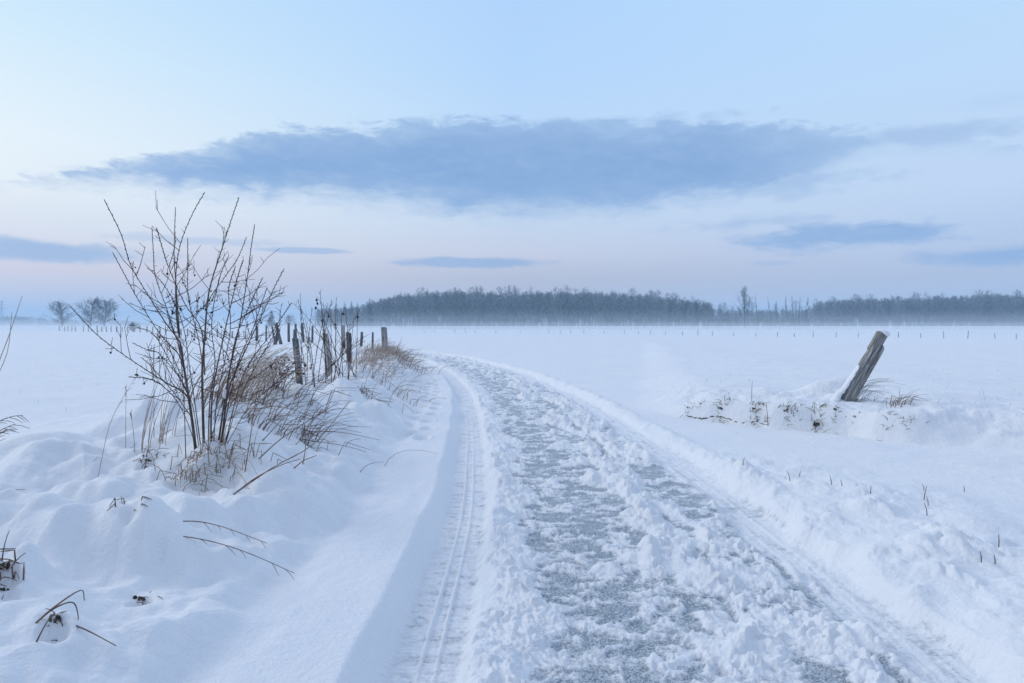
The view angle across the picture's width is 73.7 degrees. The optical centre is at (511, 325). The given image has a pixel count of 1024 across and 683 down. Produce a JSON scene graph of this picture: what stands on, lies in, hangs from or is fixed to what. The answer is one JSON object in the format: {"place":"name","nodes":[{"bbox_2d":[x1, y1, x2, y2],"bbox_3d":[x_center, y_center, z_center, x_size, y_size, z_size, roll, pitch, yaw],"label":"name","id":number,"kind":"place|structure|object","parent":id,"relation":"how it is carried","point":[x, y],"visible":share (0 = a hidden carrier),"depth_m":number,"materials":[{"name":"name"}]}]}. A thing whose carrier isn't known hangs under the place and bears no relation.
{"place":"outdoors","nodes":[
{"label":"outdoors","id":0,"kind":"place"},
{"bbox_2d":[183,521,293,578],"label":"bent grass","id":1,"kind":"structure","parent":0,"point":[230,546],"depth_m":3.74,"materials":[{"name":"brown plant"}]},
{"bbox_2d":[181,331,332,422],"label":"leaning grass","id":2,"kind":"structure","parent":0,"point":[258,371],"depth_m":7.07,"materials":[{"name":"plant"}]},
{"bbox_2d":[306,337,423,373],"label":"tall dry grass","id":3,"kind":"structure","parent":0,"point":[372,352],"depth_m":18.20,"materials":[{"name":"plant"}]},
{"bbox_2d":[0,326,1023,682],"bbox_3d":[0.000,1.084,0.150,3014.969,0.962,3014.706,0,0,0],"label":"ground","id":4,"kind":"structure","parent":0,"point":[328,524],"depth_m":5.76,"materials":[{"name":"white snow"}]},
{"bbox_2d":[0,297,21,369],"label":"tall stalk","id":5,"kind":"object","parent":4,"relation":"on","point":[8,336],"visible":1,"depth_m":4.47,"materials":[{"name":"plant"}]},
{"bbox_2d":[0,531,25,586],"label":"dead tuft","id":6,"kind":"object","parent":4,"relation":"on","point":[8,566],"visible":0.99,"depth_m":2.96,"materials":[{"name":"plant"}]},
{"bbox_2d":[0,415,28,440],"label":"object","id":7,"kind":"object","parent":4,"relation":"on","point":[6,430],"visible":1,"depth_m":3.88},
{"bbox_2d":[46,608,66,640],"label":"dead tuft","id":8,"kind":"object","parent":4,"relation":"on","point":[58,618],"visible":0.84,"depth_m":2.69,"materials":[{"name":"plant"}]},
{"bbox_2d":[38,300,79,328],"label":"tree","id":9,"kind":"object","parent":4,"relation":"on","point":[61,316],"visible":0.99,"depth_m":234.75,"materials":[{"name":"grey plant"}]},
{"bbox_2d":[0,315,149,326],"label":"distant wood","id":10,"kind":"object","parent":4,"relation":"on","point":[41,322],"visible":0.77,"depth_m":611.12,"materials":[{"name":"grey plant"}]},
{"bbox_2d":[35,590,115,645],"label":"snapped grass","id":11,"kind":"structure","parent":4,"relation":"on","point":[49,611],"depth_m":2.67,"materials":[{"name":"brown plant"}]},
{"bbox_2d":[72,297,109,327],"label":"tree","id":12,"kind":"object","parent":4,"relation":"on","point":[92,309],"visible":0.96,"depth_m":231.60,"materials":[{"name":"grey plant"}]},
{"bbox_2d":[91,299,120,328],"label":"tree","id":13,"kind":"object","parent":4,"relation":"on","point":[109,312],"visible":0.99,"depth_m":233.32,"materials":[{"name":"grey plant"}]},
{"bbox_2d":[107,496,151,510],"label":"dead tuft","id":14,"kind":"object","parent":4,"relation":"on","point":[114,499],"visible":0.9,"depth_m":3.62,"materials":[{"name":"brown plant"}]},
{"bbox_2d":[134,447,167,468],"bbox_3d":[-2.781,1.033,5.279,0.246,0.196,0.225,0,0,36],"label":"dead tuft","id":15,"kind":"object","parent":4,"relation":"on","point":[148,460],"visible":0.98,"depth_m":5.26,"materials":[{"name":"plant"}]},
{"bbox_2d":[125,365,190,452],"bbox_3d":[-2.934,0.694,5.686,0.514,0.735,0.363,0,0,0],"label":"grass spray","id":16,"kind":"object","parent":4,"relation":"on","point":[161,435],"depth_m":5.63,"materials":[{"name":"plant"}]},
{"bbox_2d":[70,190,299,457],"bbox_3d":[-2.460,0.045,5.250,1.637,2.018,1.304,0,0,0],"label":"berry shrub","id":17,"kind":"object","parent":4,"relation":"on","point":[179,341],"visible":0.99,"depth_m":5.17,"materials":[{"name":"brown plant"}]},
{"bbox_2d":[145,420,285,493],"bbox_3d":[-2.205,0.979,4.963,1.114,0.570,0.724,0,0,-15],"label":"dead tuft","id":18,"kind":"object","parent":4,"relation":"on","point":[181,473],"visible":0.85,"depth_m":5.02,"materials":[{"name":"plant"}]},
{"bbox_2d":[265,311,275,328],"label":"conifer","id":19,"kind":"object","parent":4,"relation":"on","point":[270,323],"visible":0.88,"depth_m":209.41,"materials":[{"name":"grey plant"}]},
{"bbox_2d":[263,353,312,390],"bbox_3d":[-2.425,0.545,7.418,0.530,0.491,0.759,0,0,-21],"label":"withered plant","id":20,"kind":"object","parent":4,"relation":"on","point":[293,363],"visible":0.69,"depth_m":7.38,"materials":[{"name":"brown plant"}]},
{"bbox_2d":[233,379,349,494],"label":"fallen stems","id":21,"kind":"object","parent":4,"relation":"on","point":[252,480],"visible":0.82,"depth_m":4.97,"materials":[{"name":"brown plant"}]},
{"bbox_2d":[292,338,302,384],"bbox_3d":[-3.503,0.791,11.203,0.130,1.194,0.122,-7,0,0],"label":"fence post","id":22,"kind":"object","parent":4,"relation":"on","point":[295,341],"visible":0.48,"depth_m":11.16,"materials":[{"name":"grey wood"}]},
{"bbox_2d":[160,370,436,472],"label":"tangled stems","id":23,"kind":"object","parent":4,"relation":"on","point":[260,409],"visible":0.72,"depth_m":6.43,"materials":[{"name":"brown plant"}]},
{"bbox_2d":[291,419,327,449],"bbox_3d":[-1.922,1.053,6.476,0.406,0.334,0.285,0,0,0],"label":"dead tuft","id":24,"kind":"object","parent":4,"relation":"on","point":[308,433],"visible":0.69,"depth_m":6.48,"materials":[{"name":"brown plant"}]},
{"bbox_2d":[322,307,331,327],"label":"conifer","id":25,"kind":"object","parent":4,"relation":"on","point":[329,323],"visible":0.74,"depth_m":279.73,"materials":[{"name":"grey plant"}]},
{"bbox_2d":[322,333,332,376],"bbox_3d":[-3.656,0.768,13.599,0.141,1.278,0.139,-6,0,0],"label":"fence post","id":26,"kind":"object","parent":4,"relation":"on","point":[327,359],"visible":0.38,"depth_m":13.56,"materials":[{"name":"grey wood"}]},
{"bbox_2d":[293,291,368,386],"bbox_3d":[-3.017,0.203,10.787,1.333,1.566,1.352,0,0,0],"label":"whip shrub","id":27,"kind":"object","parent":4,"relation":"on","point":[323,320],"visible":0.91,"depth_m":10.77,"materials":[{"name":"brown plant"}]},
{"bbox_2d":[331,304,339,326],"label":"conifer","id":28,"kind":"object","parent":4,"relation":"on","point":[335,316],"visible":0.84,"depth_m":279.65,"materials":[{"name":"grey plant"}]},
{"bbox_2d":[301,431,377,451],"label":"fallen stems","id":29,"kind":"object","parent":4,"relation":"on","point":[337,444],"visible":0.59,"depth_m":6.36,"materials":[{"name":"brown plant"}]},
{"bbox_2d":[339,303,348,326],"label":"conifer","id":30,"kind":"object","parent":4,"relation":"on","point":[344,322],"visible":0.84,"depth_m":279.66,"materials":[{"name":"grey plant"}]},
{"bbox_2d":[346,332,351,362],"bbox_3d":[-4.028,0.757,16.890,0.160,1.227,0.161,-3,0,0],"label":"fence post","id":31,"kind":"object","parent":4,"relation":"on","point":[348,341],"visible":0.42,"depth_m":16.84,"materials":[{"name":"grey wood"}]},
{"bbox_2d":[347,302,354,327],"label":"conifer","id":32,"kind":"object","parent":4,"relation":"on","point":[351,320],"visible":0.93,"depth_m":279.69,"materials":[{"name":"grey plant"}]},
{"bbox_2d":[353,303,361,327],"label":"conifer","id":33,"kind":"object","parent":4,"relation":"on","point":[359,321],"visible":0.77,"depth_m":279.72,"materials":[{"name":"grey plant"}]},
{"bbox_2d":[288,340,444,412],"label":"dry grass","id":34,"kind":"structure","parent":4,"relation":"on","point":[379,348],"depth_m":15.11,"materials":[{"name":"plant"}]},
{"bbox_2d":[364,297,373,327],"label":"conifer","id":35,"kind":"object","parent":4,"relation":"on","point":[370,321],"visible":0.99,"depth_m":279.83,"materials":[{"name":"plant"}]},
{"bbox_2d":[357,383,394,405],"bbox_3d":[-2.115,1.088,10.283,0.776,0.428,0.777,0,0,-16],"label":"dead tuft","id":36,"kind":"object","parent":4,"relation":"on","point":[366,391],"visible":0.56,"depth_m":10.40,"materials":[{"name":"brown plant"}]},
{"bbox_2d":[381,327,387,347],"bbox_3d":[-4.464,0.717,24.006,0.228,1.350,0.225,-4,0,0],"label":"fence post","id":37,"kind":"object","parent":4,"relation":"on","point":[383,333],"visible":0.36,"depth_m":23.91,"materials":[{"name":"grey wood"}]},
{"bbox_2d":[388,294,404,327],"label":"tree","id":38,"kind":"object","parent":4,"relation":"on","point":[397,307],"visible":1,"depth_m":279.71,"materials":[{"name":"grey plant"}]},
{"bbox_2d":[400,292,412,322],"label":"tree","id":39,"kind":"object","parent":4,"relation":"on","point":[407,310],"visible":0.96,"depth_m":283.34,"materials":[{"name":"grey plant"}]},
{"bbox_2d":[374,337,452,374],"bbox_3d":[-2.814,0.909,19.680,2.036,1.145,2.094,0,0,-38],"label":"dead tuft","id":40,"kind":"object","parent":4,"relation":"on","point":[406,358],"visible":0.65,"depth_m":19.73,"materials":[{"name":"brown plant"}]},
{"bbox_2d":[407,295,421,328],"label":"tree","id":41,"kind":"object","parent":4,"relation":"on","point":[414,302],"visible":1,"depth_m":281.81,"materials":[{"name":"grey plant"}]},
{"bbox_2d":[413,288,429,326],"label":"tree","id":42,"kind":"object","parent":4,"relation":"on","point":[421,292],"visible":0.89,"depth_m":287.15,"materials":[{"name":"grey plant"}]},
{"bbox_2d":[418,289,435,328],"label":"tree","id":43,"kind":"object","parent":4,"relation":"on","point":[430,310],"visible":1,"depth_m":279.37,"materials":[{"name":"grey plant"}]},
{"bbox_2d":[426,293,438,316],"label":"tree","id":44,"kind":"object","parent":4,"relation":"on","point":[431,302],"visible":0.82,"depth_m":283.80,"materials":[{"name":"grey plant"}]},
{"bbox_2d":[431,290,445,328],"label":"tree","id":45,"kind":"object","parent":4,"relation":"on","point":[436,312],"visible":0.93,"depth_m":285.17,"materials":[{"name":"plant"}]},
{"bbox_2d":[442,288,455,325],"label":"tree","id":46,"kind":"object","parent":4,"relation":"on","point":[448,311],"visible":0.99,"depth_m":282.96,"materials":[{"name":"plant"}]},
{"bbox_2d":[446,291,459,328],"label":"tree","id":47,"kind":"object","parent":4,"relation":"on","point":[454,306],"visible":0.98,"depth_m":282.98,"materials":[{"name":"plant"}]},
{"bbox_2d":[449,287,465,325],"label":"tree","id":48,"kind":"object","parent":4,"relation":"on","point":[457,301],"visible":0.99,"depth_m":283.32,"materials":[{"name":"plant"}]},
{"bbox_2d":[464,287,480,328],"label":"tree","id":49,"kind":"object","parent":4,"relation":"on","point":[470,291],"visible":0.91,"depth_m":284.19,"materials":[{"name":"plant"}]},
{"bbox_2d":[466,285,483,328],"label":"tree","id":50,"kind":"object","parent":4,"relation":"on","point":[476,311],"visible":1,"depth_m":280.44,"materials":[{"name":"plant"}]},
{"bbox_2d":[472,285,488,328],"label":"tree","id":51,"kind":"object","parent":4,"relation":"on","point":[480,311],"visible":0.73,"depth_m":287.89,"materials":[{"name":"plant"}]},
{"bbox_2d":[482,295,496,328],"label":"tree","id":52,"kind":"object","parent":4,"relation":"on","point":[488,316],"visible":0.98,"depth_m":279.20,"materials":[{"name":"plant"}]},
{"bbox_2d":[488,294,497,328],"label":"tree","id":53,"kind":"object","parent":4,"relation":"on","point":[492,315],"visible":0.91,"depth_m":281.11,"materials":[{"name":"plant"}]},
{"bbox_2d":[490,287,510,328],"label":"tree","id":54,"kind":"object","parent":4,"relation":"on","point":[499,292],"visible":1,"depth_m":279.22,"materials":[{"name":"plant"}]},
{"bbox_2d":[495,293,508,328],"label":"tree","id":55,"kind":"object","parent":4,"relation":"on","point":[500,308],"visible":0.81,"depth_m":281.63,"materials":[{"name":"plant"}]},
{"bbox_2d":[501,285,514,328],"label":"tree","id":56,"kind":"object","parent":4,"relation":"on","point":[506,301],"visible":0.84,"depth_m":283.44,"materials":[{"name":"plant"}]},
{"bbox_2d":[504,285,520,324],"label":"tree","id":57,"kind":"object","parent":4,"relation":"on","point":[513,303],"visible":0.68,"depth_m":286.46,"materials":[{"name":"plant"}]},
{"bbox_2d":[510,289,523,328],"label":"tree","id":58,"kind":"object","parent":4,"relation":"on","point":[518,304],"visible":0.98,"depth_m":279.40,"materials":[{"name":"plant"}]},
{"bbox_2d":[516,294,530,328],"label":"tree","id":59,"kind":"object","parent":4,"relation":"on","point":[523,315],"visible":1,"depth_m":278.94,"materials":[{"name":"plant"}]},
{"bbox_2d":[522,296,533,323],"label":"tree","id":60,"kind":"object","parent":4,"relation":"on","point":[527,315],"visible":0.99,"depth_m":279.32,"materials":[{"name":"plant"}]},
{"bbox_2d":[523,285,541,328],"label":"tree","id":61,"kind":"object","parent":4,"relation":"on","point":[532,318],"visible":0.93,"depth_m":281.01,"materials":[{"name":"plant"}]},
{"bbox_2d":[534,292,548,328],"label":"tree","id":62,"kind":"object","parent":4,"relation":"on","point":[540,318],"visible":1,"depth_m":280.24,"materials":[{"name":"plant"}]},
{"bbox_2d":[545,296,557,328],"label":"tree","id":63,"kind":"object","parent":4,"relation":"on","point":[550,305],"visible":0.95,"depth_m":281.99,"materials":[{"name":"plant"}]},
{"bbox_2d":[548,286,564,325],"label":"tree","id":64,"kind":"object","parent":4,"relation":"on","point":[556,303],"visible":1,"depth_m":282.14,"materials":[{"name":"plant"}]},
{"bbox_2d":[551,292,569,328],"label":"tree","id":65,"kind":"object","parent":4,"relation":"on","point":[562,303],"visible":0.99,"depth_m":282.53,"materials":[{"name":"plant"}]},
{"bbox_2d":[557,285,574,328],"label":"tree","id":66,"kind":"object","parent":4,"relation":"on","point":[565,302],"visible":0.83,"depth_m":287.36,"materials":[{"name":"plant"}]},
{"bbox_2d":[568,287,586,328],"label":"tree","id":67,"kind":"object","parent":4,"relation":"on","point":[573,300],"visible":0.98,"depth_m":285.17,"materials":[{"name":"plant"}]},
{"bbox_2d":[576,288,592,328],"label":"tree","id":68,"kind":"object","parent":4,"relation":"on","point":[585,294],"visible":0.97,"depth_m":283.52,"materials":[{"name":"plant"}]},
{"bbox_2d":[581,293,594,328],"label":"tree","id":69,"kind":"object","parent":4,"relation":"on","point":[588,308],"visible":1,"depth_m":282.74,"materials":[{"name":"plant"}]},
{"bbox_2d":[587,292,601,328],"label":"tree","id":70,"kind":"object","parent":4,"relation":"on","point":[595,317],"visible":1,"depth_m":280.20,"materials":[{"name":"plant"}]},
{"bbox_2d":[597,298,606,328],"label":"tree","id":71,"kind":"object","parent":4,"relation":"on","point":[601,309],"visible":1,"depth_m":279.29,"materials":[{"name":"plant"}]},
{"bbox_2d":[604,290,617,328],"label":"tree","id":72,"kind":"object","parent":4,"relation":"on","point":[610,311],"visible":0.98,"depth_m":282.80,"materials":[{"name":"plant"}]},
{"bbox_2d":[610,293,621,328],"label":"tree","id":73,"kind":"object","parent":4,"relation":"on","point":[614,300],"visible":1,"depth_m":280.76,"materials":[{"name":"plant"}]},
{"bbox_2d":[615,293,628,318],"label":"tree","id":74,"kind":"object","parent":4,"relation":"on","point":[623,308],"visible":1,"depth_m":280.45,"materials":[{"name":"plant"}]},
{"bbox_2d":[625,287,640,315],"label":"tree","id":75,"kind":"object","parent":4,"relation":"on","point":[632,304],"visible":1,"depth_m":279.23,"materials":[{"name":"plant"}]},
{"bbox_2d":[644,291,658,328],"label":"tree","id":76,"kind":"object","parent":4,"relation":"on","point":[650,297],"visible":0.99,"depth_m":279.85,"materials":[{"name":"plant"}]},
{"bbox_2d":[647,291,661,328],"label":"tree","id":77,"kind":"object","parent":4,"relation":"on","point":[654,306],"visible":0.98,"depth_m":280.08,"materials":[{"name":"plant"}]},
{"bbox_2d":[651,289,667,328],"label":"tree","id":78,"kind":"object","parent":4,"relation":"on","point":[658,303],"visible":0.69,"depth_m":287.12,"materials":[{"name":"plant"}]},
{"bbox_2d":[659,298,668,328],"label":"tree","id":79,"kind":"object","parent":4,"relation":"on","point":[663,307],"visible":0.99,"depth_m":281.85,"materials":[{"name":"grey plant"}]},
{"bbox_2d":[309,307,1023,328],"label":"undergrowth","id":80,"kind":"object","parent":4,"relation":"on","point":[948,324],"visible":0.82,"depth_m":287.61,"materials":[{"name":"plant"}]},
{"bbox_2d":[658,292,674,328],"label":"tree","id":81,"kind":"object","parent":4,"relation":"on","point":[668,294],"visible":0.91,"depth_m":286.09,"materials":[{"name":"plant"}]},
{"bbox_2d":[313,290,1023,328],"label":"wood","id":82,"kind":"object","parent":4,"relation":"on","point":[545,297],"visible":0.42,"depth_m":307.09,"materials":[{"name":"grey plant"}]},
{"bbox_2d":[665,292,679,326],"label":"tree","id":83,"kind":"object","parent":4,"relation":"on","point":[672,309],"visible":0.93,"depth_m":285.81,"materials":[{"name":"grey plant"}]},
{"bbox_2d":[672,293,684,328],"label":"tree","id":84,"kind":"object","parent":4,"relation":"on","point":[681,304],"visible":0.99,"depth_m":283.19,"materials":[{"name":"grey plant"}]},
{"bbox_2d":[679,302,688,328],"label":"end tree","id":85,"kind":"object","parent":4,"relation":"on","point":[684,315],"visible":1,"depth_m":277.83,"materials":[{"name":"grey plant"}]},
{"bbox_2d":[693,302,702,328],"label":"end tree","id":86,"kind":"object","parent":4,"relation":"on","point":[697,317],"visible":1,"depth_m":277.93,"materials":[{"name":"grey plant"}]},
{"bbox_2d":[736,285,752,329],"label":"tall tree","id":87,"kind":"object","parent":4,"relation":"on","point":[744,301],"visible":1,"depth_m":272.18,"materials":[{"name":"grey plant"}]},
{"bbox_2d":[806,402,829,432],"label":"grass tuft","id":88,"kind":"object","parent":4,"relation":"on","point":[816,424],"visible":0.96,"depth_m":9.52,"materials":[{"name":"plant"}]},
{"bbox_2d":[848,293,863,327],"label":"tree","id":89,"kind":"object","parent":4,"relation":"on","point":[855,305],"visible":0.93,"depth_m":310.17,"materials":[{"name":"grey plant"}]},
{"bbox_2d":[830,330,889,401],"bbox_3d":[5.112,0.774,10.170,0.331,1.648,0.200,27,4,0],"label":"leaning post","id":90,"kind":"object","parent":4,"relation":"on","point":[850,389],"visible":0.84,"depth_m":10.11,"materials":[{"name":"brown wood"}]},
{"bbox_2d":[854,295,866,327],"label":"tree","id":91,"kind":"object","parent":4,"relation":"on","point":[859,301],"visible":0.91,"depth_m":308.50,"materials":[{"name":"grey plant"}]},
{"bbox_2d":[864,294,878,318],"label":"tree","id":92,"kind":"object","parent":4,"relation":"on","point":[870,305],"visible":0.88,"depth_m":314.76,"materials":[{"name":"grey plant"}]},
{"bbox_2d":[889,296,906,319],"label":"tree","id":93,"kind":"object","parent":4,"relation":"on","point":[897,306],"visible":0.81,"depth_m":307.93,"materials":[{"name":"grey plant"}]},
{"bbox_2d":[905,292,923,328],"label":"tree","id":94,"kind":"object","parent":4,"relation":"on","point":[917,301],"visible":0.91,"depth_m":314.13,"materials":[{"name":"grey plant"}]},
{"bbox_2d":[935,292,950,326],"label":"tree","id":95,"kind":"object","parent":4,"relation":"on","point":[942,307],"visible":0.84,"depth_m":312.13,"materials":[{"name":"grey plant"}]},
{"bbox_2d":[960,295,971,324],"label":"tree","id":96,"kind":"object","parent":4,"relation":"on","point":[965,306],"visible":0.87,"depth_m":312.79,"materials":[{"name":"grey plant"}]},
{"bbox_2d":[969,293,982,317],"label":"tree","id":97,"kind":"object","parent":4,"relation":"on","point":[974,309],"visible":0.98,"depth_m":309.80,"materials":[{"name":"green plant"}]},
{"bbox_2d":[972,290,988,324],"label":"tree","id":98,"kind":"object","parent":4,"relation":"on","point":[980,297],"visible":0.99,"depth_m":308.88,"materials":[{"name":"grey plant"}]},
{"bbox_2d":[991,293,1007,314],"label":"tree","id":99,"kind":"object","parent":4,"relation":"on","point":[1000,306],"visible":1,"depth_m":309.12,"materials":[{"name":"grey plant"}]},
{"bbox_2d":[992,294,1013,316],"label":"tree","id":100,"kind":"object","parent":4,"relation":"on","point":[1003,305],"visible":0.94,"depth_m":307.21,"materials":[{"name":"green plant"}]},
{"bbox_2d":[1007,290,1023,316],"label":"tree","id":101,"kind":"object","parent":4,"relation":"on","point":[1017,302],"visible":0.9,"depth_m":310.29,"materials":[{"name":"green plant"}]},
{"bbox_2d":[1010,289,1023,323],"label":"tree","id":102,"kind":"object","parent":4,"relation":"on","point":[1016,300],"visible":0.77,"depth_m":308.83,"materials":[{"name":"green plant"}]},
{"bbox_2d":[0,0,1023,326],"label":"sky","id":103,"kind":"structure","parent":0,"point":[702,150],"materials":[{"name":"blue"}]},
{"bbox_2d":[6,347,1023,432],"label":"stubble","id":104,"kind":"object","parent":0,"point":[706,379],"visible":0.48,"depth_m":16.68,"materials":[{"name":"brown plant"}]},
{"bbox_2d":[234,340,1023,682],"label":"road","id":105,"kind":"structure","parent":0,"point":[556,532],"depth_m":4.00,"materials":[{"name":"white snow"}]},
{"bbox_2d":[855,378,906,400],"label":"long grass","id":106,"kind":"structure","parent":0,"point":[869,385],"depth_m":10.25,"materials":[{"name":"brown plant"}]},
{"bbox_2d":[886,391,928,406],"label":"long grass","id":107,"kind":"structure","parent":0,"point":[897,400],"depth_m":9.59,"materials":[{"name":"brown plant"}]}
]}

